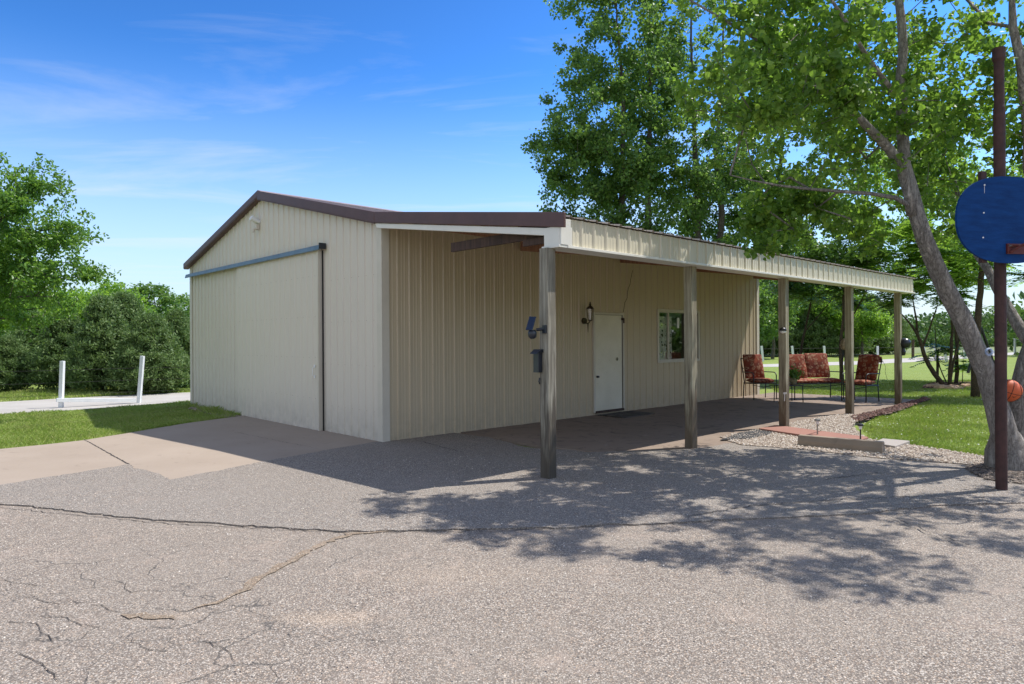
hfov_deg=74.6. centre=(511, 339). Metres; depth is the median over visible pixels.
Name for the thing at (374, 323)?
metal shed
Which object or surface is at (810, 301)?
ailanthus tree
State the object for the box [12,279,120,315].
broadleaf tree
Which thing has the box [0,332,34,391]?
cedar tree
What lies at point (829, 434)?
paving slab
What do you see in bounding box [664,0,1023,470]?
cottonwood tree
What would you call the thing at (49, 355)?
cedar tree
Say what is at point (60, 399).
wire fence
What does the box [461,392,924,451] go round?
patio slab
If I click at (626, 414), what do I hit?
door mat
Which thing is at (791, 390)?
side table
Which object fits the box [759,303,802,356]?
cedar tree
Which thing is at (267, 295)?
sliding door
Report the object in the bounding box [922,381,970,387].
bed mulch
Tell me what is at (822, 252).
poplar tree
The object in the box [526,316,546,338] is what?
solar camera
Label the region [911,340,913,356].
timber post
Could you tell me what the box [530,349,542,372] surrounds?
hanging box
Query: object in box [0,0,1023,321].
sky
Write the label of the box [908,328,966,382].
sumac sapling
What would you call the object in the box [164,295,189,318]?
broadleaf tree
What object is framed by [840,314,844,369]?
wind chime
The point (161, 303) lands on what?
broadleaf tree
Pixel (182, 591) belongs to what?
pavement crack
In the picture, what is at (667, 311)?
window
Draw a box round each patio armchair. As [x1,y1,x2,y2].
[740,354,776,399]
[841,355,886,402]
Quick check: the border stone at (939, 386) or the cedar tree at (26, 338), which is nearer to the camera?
the border stone at (939, 386)
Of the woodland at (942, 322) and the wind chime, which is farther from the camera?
the woodland at (942, 322)
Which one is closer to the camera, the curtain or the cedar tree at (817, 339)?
the curtain
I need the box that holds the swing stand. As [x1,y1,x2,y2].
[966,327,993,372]
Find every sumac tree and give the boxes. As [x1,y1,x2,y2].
[847,220,1011,384]
[899,240,1014,383]
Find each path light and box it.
[814,419,819,434]
[857,423,863,438]
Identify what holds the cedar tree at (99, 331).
on the lawn at (920, 371)
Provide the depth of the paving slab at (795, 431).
10.79 m
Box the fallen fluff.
[775,382,987,444]
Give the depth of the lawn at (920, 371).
27.21 m
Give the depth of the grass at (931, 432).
13.04 m
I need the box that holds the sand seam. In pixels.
[121,531,383,618]
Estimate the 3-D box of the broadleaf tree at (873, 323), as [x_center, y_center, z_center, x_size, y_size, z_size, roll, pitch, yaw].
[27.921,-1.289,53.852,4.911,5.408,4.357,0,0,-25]
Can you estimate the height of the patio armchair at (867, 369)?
1.107 m
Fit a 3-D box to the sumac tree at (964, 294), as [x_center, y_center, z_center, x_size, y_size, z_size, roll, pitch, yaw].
[14.993,-1.126,21.828,3.814,5.240,3.587,0,0,0]
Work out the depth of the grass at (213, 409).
14.61 m
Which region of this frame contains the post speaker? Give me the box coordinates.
[900,338,910,355]
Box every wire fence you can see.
[0,356,189,407]
[760,346,966,361]
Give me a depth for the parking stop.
9.15 m
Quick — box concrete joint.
[84,436,309,463]
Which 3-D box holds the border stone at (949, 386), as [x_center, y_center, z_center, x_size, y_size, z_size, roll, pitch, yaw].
[13.001,1.450,19.916,0.359,0.154,0.350,0,0,42]
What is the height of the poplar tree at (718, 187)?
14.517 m
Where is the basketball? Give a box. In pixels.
[1007,379,1022,401]
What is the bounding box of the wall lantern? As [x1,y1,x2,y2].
[581,302,593,327]
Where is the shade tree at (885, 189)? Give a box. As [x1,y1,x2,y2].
[817,96,1021,353]
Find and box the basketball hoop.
[955,46,1023,489]
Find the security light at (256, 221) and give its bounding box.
[249,216,260,232]
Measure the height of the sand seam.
0.001 m
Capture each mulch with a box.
[851,396,931,421]
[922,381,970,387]
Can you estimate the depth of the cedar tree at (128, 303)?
23.32 m
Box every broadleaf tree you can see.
[0,291,42,334]
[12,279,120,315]
[52,278,157,322]
[125,281,189,319]
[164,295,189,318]
[759,279,776,332]
[759,279,807,358]
[791,284,858,334]
[834,295,893,353]
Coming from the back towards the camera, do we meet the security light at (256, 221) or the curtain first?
the curtain
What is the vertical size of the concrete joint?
0.001 m
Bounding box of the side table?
[774,384,803,401]
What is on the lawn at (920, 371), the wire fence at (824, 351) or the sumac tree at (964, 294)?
the wire fence at (824, 351)
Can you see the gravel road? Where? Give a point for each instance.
(27, 406)
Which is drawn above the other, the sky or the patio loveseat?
the sky
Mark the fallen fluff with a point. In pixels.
(925, 411)
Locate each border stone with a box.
[933,384,945,388]
[943,385,957,388]
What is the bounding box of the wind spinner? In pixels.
[965,303,993,355]
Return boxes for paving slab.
[759,425,819,435]
[810,431,867,439]
[878,438,909,447]
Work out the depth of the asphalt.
3.95 m
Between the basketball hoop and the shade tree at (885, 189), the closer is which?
the basketball hoop
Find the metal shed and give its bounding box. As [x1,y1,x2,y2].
[183,190,915,478]
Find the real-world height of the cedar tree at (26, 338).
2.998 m
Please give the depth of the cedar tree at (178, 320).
22.29 m
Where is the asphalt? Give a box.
[0,449,1023,683]
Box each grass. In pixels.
[0,385,189,401]
[0,400,240,448]
[186,401,240,416]
[769,379,1010,455]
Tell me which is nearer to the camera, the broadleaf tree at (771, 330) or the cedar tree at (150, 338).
the cedar tree at (150, 338)
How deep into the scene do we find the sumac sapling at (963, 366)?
21.84 m
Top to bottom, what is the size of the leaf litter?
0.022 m
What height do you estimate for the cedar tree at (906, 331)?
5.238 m
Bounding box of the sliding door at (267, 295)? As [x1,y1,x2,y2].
[237,249,322,430]
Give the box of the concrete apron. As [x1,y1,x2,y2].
[0,416,376,484]
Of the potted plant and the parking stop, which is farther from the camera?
the potted plant
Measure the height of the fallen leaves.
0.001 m
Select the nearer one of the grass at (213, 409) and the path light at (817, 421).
the path light at (817, 421)
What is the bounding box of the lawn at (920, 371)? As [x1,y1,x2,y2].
[0,352,1017,452]
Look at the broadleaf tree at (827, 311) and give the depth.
54.00 m
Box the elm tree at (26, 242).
[0,152,120,341]
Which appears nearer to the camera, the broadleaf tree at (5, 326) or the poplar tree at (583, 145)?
the poplar tree at (583, 145)
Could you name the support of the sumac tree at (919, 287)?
on the bed mulch at (960, 383)
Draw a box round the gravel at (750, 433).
[721,430,771,439]
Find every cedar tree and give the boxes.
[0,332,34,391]
[10,309,46,360]
[21,310,82,389]
[56,292,133,391]
[99,306,189,394]
[111,284,145,328]
[163,306,189,386]
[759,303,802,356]
[790,302,807,353]
[794,299,839,355]
[831,319,876,355]
[863,292,893,353]
[873,307,914,353]
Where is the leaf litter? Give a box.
[965,460,1023,483]
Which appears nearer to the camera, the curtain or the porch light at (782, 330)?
the porch light at (782, 330)
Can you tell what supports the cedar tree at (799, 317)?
on the lawn at (920, 371)
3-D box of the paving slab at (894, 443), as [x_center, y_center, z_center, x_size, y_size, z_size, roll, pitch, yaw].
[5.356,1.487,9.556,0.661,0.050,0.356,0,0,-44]
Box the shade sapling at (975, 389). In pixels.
[907,167,1023,396]
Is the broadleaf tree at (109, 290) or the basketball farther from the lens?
the broadleaf tree at (109, 290)
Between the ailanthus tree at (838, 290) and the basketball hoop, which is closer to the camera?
the basketball hoop
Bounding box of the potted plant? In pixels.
[789,363,804,384]
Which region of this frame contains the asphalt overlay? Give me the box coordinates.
[0,433,1023,531]
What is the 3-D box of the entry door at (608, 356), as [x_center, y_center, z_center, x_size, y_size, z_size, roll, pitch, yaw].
[1.998,0.475,13.808,0.995,2.035,0.105,0,0,-43]
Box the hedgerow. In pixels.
[910,330,1019,346]
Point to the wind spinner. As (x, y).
(991, 350)
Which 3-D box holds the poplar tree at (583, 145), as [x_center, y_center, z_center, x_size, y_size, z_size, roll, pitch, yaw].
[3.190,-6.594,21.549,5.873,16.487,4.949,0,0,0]
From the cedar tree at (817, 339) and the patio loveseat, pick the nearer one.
the patio loveseat
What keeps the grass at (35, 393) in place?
on the lawn at (920, 371)
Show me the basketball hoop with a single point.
(989, 219)
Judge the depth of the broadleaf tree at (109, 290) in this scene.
28.96 m
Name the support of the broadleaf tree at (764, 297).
on the lawn at (920, 371)
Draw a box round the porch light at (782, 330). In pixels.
[779,327,786,333]
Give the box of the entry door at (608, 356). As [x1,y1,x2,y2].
[592,312,624,413]
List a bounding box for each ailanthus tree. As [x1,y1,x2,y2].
[764,241,871,353]
[789,237,919,381]
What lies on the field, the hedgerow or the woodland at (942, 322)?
the hedgerow
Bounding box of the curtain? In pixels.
[659,316,671,358]
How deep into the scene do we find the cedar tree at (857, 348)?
55.67 m
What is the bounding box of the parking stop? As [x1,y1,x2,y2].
[797,434,884,452]
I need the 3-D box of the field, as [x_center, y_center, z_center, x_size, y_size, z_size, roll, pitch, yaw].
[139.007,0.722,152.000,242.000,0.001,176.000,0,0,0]
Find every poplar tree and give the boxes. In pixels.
[520,0,700,233]
[608,0,809,253]
[685,43,880,299]
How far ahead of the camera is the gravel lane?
44.08 m
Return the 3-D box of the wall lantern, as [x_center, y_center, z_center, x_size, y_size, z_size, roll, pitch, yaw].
[1.500,-0.432,13.211,0.164,0.605,0.262,0,0,-43]
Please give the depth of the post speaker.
15.28 m
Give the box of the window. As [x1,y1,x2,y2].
[656,309,699,362]
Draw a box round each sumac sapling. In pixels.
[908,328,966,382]
[942,347,970,382]
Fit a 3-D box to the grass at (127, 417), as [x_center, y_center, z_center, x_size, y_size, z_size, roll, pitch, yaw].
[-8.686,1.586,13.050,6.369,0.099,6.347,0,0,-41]
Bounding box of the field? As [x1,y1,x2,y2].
[797,346,1020,353]
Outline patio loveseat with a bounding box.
[789,353,843,399]
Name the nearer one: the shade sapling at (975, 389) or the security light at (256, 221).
the security light at (256, 221)
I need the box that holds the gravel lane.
[763,352,1013,366]
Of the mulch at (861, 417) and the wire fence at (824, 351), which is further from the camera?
the wire fence at (824, 351)
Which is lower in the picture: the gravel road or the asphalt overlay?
the asphalt overlay
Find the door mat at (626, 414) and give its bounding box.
[598,411,654,417]
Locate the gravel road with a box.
[0,392,189,413]
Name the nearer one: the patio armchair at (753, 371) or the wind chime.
the wind chime
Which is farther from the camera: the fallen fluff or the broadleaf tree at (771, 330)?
the broadleaf tree at (771, 330)
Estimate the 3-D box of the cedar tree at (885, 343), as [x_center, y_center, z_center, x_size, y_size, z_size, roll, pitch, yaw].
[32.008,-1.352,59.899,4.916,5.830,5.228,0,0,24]
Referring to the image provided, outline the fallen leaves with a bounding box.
[417,440,975,546]
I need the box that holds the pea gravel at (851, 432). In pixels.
[720,414,983,464]
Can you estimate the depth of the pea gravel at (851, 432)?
9.53 m
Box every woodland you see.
[904,304,1023,336]
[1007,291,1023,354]
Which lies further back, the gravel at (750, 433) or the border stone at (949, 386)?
the border stone at (949, 386)
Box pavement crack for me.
[0,507,599,682]
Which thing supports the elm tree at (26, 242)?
on the lawn at (920, 371)
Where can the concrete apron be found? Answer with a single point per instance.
(181, 450)

